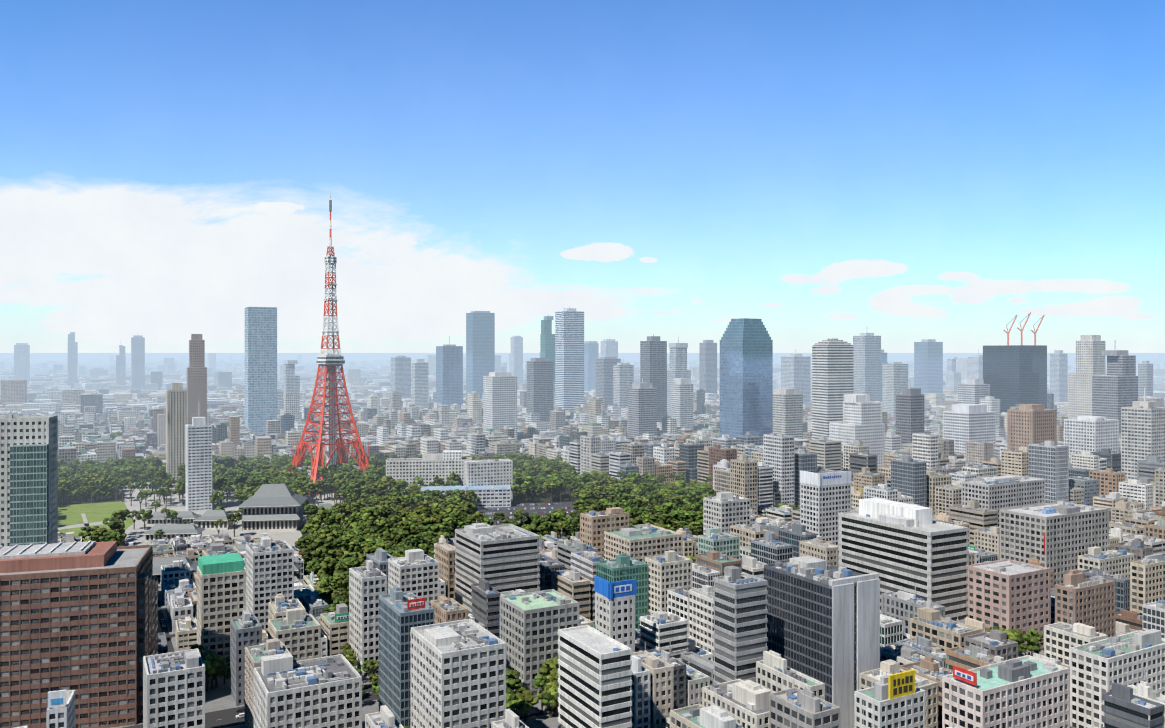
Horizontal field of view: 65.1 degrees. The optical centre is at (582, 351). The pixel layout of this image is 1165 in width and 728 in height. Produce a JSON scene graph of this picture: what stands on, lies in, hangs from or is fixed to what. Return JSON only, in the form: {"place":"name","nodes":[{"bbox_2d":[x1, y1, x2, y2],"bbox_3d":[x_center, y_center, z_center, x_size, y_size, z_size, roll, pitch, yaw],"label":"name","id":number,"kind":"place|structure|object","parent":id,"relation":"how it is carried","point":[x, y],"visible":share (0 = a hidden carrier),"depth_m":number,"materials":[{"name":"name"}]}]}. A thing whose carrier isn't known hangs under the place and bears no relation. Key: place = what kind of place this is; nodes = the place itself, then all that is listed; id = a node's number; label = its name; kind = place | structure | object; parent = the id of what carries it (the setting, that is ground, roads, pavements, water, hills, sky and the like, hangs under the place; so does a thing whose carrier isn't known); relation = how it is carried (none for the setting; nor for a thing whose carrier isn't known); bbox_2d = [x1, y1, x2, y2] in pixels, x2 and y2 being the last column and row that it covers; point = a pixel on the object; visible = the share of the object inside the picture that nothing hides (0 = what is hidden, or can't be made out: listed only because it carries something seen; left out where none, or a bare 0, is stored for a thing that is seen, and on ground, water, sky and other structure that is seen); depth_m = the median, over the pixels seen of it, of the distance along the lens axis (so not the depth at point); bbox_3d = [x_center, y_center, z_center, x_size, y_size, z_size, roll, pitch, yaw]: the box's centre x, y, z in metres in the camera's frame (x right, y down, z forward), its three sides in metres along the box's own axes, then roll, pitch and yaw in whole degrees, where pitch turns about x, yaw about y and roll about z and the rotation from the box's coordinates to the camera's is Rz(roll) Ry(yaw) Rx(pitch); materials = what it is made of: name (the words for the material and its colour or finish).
{"place":"outdoors","nodes":[
{"label":"outdoors","id":0,"kind":"place"},
{"bbox_2d":[81,514,89,540],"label":"lawn path","id":1,"kind":"structure","parent":0,"point":[84,518],"depth_m":848.15,"materials":[{"name":"beige concrete"}]},
{"bbox_2d":[58,520,125,529],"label":"lawn path","id":2,"kind":"structure","parent":0,"point":[79,525],"depth_m":818.92,"materials":[{"name":"beige concrete"}]},
{"bbox_2d":[58,501,133,541],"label":"park lawn","id":3,"kind":"structure","parent":0,"point":[72,515],"depth_m":874.37,"materials":[{"name":"green plant"}]},
{"bbox_2d":[58,479,376,589],"bbox_3d":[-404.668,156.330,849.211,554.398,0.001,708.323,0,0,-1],"label":"park ground","id":4,"kind":"structure","parent":0,"point":[102,500],"depth_m":956.70,"materials":[{"name":"soil"}]},
{"bbox_2d":[124,485,242,545],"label":"temple precinct","id":5,"kind":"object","parent":4,"relation":"on","point":[135,537],"visible":0.17,"depth_m":902.08,"materials":[{"name":"grey concrete"}]},
{"bbox_2d":[303,493,344,526],"bbox_3d":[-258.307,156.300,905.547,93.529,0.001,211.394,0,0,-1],"label":"building","id":6,"kind":"structure","parent":4,"relation":"on","point":[323,501],"depth_m":956.52,"materials":[{"name":"white concrete"}]},
{"bbox_2d":[393,488,634,537],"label":"park ground","id":7,"kind":"structure","parent":0,"point":[545,498],"depth_m":963.16,"materials":[{"name":"soil"}]},
{"bbox_2d":[477,502,577,534],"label":"parking lot","id":8,"kind":"structure","parent":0,"point":[527,509],"depth_m":902.02,"materials":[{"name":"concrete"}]},
{"bbox_2d":[0,353,1162,727],"bbox_3d":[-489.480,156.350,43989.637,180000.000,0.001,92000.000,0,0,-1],"label":"ground","id":9,"kind":"structure","parent":0,"point":[220,719],"depth_m":23312.69,"materials":[{"name":"grey concrete"}]},
{"bbox_2d":[241,529,301,556],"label":"paved courtyard","id":10,"kind":"structure","parent":9,"relation":"on","point":[290,538],"depth_m":774.64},
{"bbox_2d":[289,190,369,495],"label":"lattice tower","id":11,"kind":"structure","parent":9,"relation":"on","point":[331,445],"depth_m":1037.89,"materials":[{"name":"metal"}]},
{"bbox_2d":[161,503,572,718],"bbox_3d":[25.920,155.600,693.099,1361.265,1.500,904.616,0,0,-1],"label":"cars","id":12,"kind":"object","parent":9,"relation":"on","point":[239,709],"visible":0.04,"depth_m":876.01,"materials":[{"name":"white metal"}]},
{"bbox_2d":[47,414,1042,727],"bbox_3d":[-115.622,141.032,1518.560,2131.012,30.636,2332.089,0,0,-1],"label":"park trees","id":13,"kind":"object","parent":9,"relation":"on","point":[397,522],"visible":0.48,"depth_m":822.04,"materials":[{"name":"green plant"}]},
{"bbox_2d":[111,539,1043,727],"bbox_3d":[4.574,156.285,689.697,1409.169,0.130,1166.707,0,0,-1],"label":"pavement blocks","id":14,"kind":"structure","parent":9,"relation":"on","point":[219,698],"depth_m":403.73,"materials":[{"name":"grey concrete"}]},
{"bbox_2d":[0,382,1164,727],"bbox_3d":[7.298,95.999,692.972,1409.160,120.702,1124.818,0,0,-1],"label":"city","id":15,"kind":"object","parent":9,"relation":"on","point":[880,578],"visible":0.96,"depth_m":448.71,"materials":[{"name":"grey concrete"}]},
{"bbox_2d":[94,482,377,578],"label":"temple roofs","id":16,"kind":"structure","parent":15,"relation":"on","point":[274,495],"depth_m":791.52,"materials":[{"name":"tile"}]},
{"bbox_2d":[0,304,1164,463],"bbox_3d":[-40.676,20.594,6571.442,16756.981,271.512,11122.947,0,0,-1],"label":"city","id":17,"kind":"object","parent":9,"relation":"on","point":[569,379],"visible":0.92,"depth_m":1748.97,"materials":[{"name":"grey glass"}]},
{"bbox_2d":[1003,312,1044,344],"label":"cranes","id":18,"kind":"object","parent":17,"relation":"on","point":[1021,329],"visible":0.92,"depth_m":1531.02,"materials":[{"name":"paint"}]},
{"bbox_2d":[0,0,1164,352],"label":"sky","id":19,"kind":"structure","parent":0,"point":[904,173],"materials":[{"name":"blue"}]}
]}

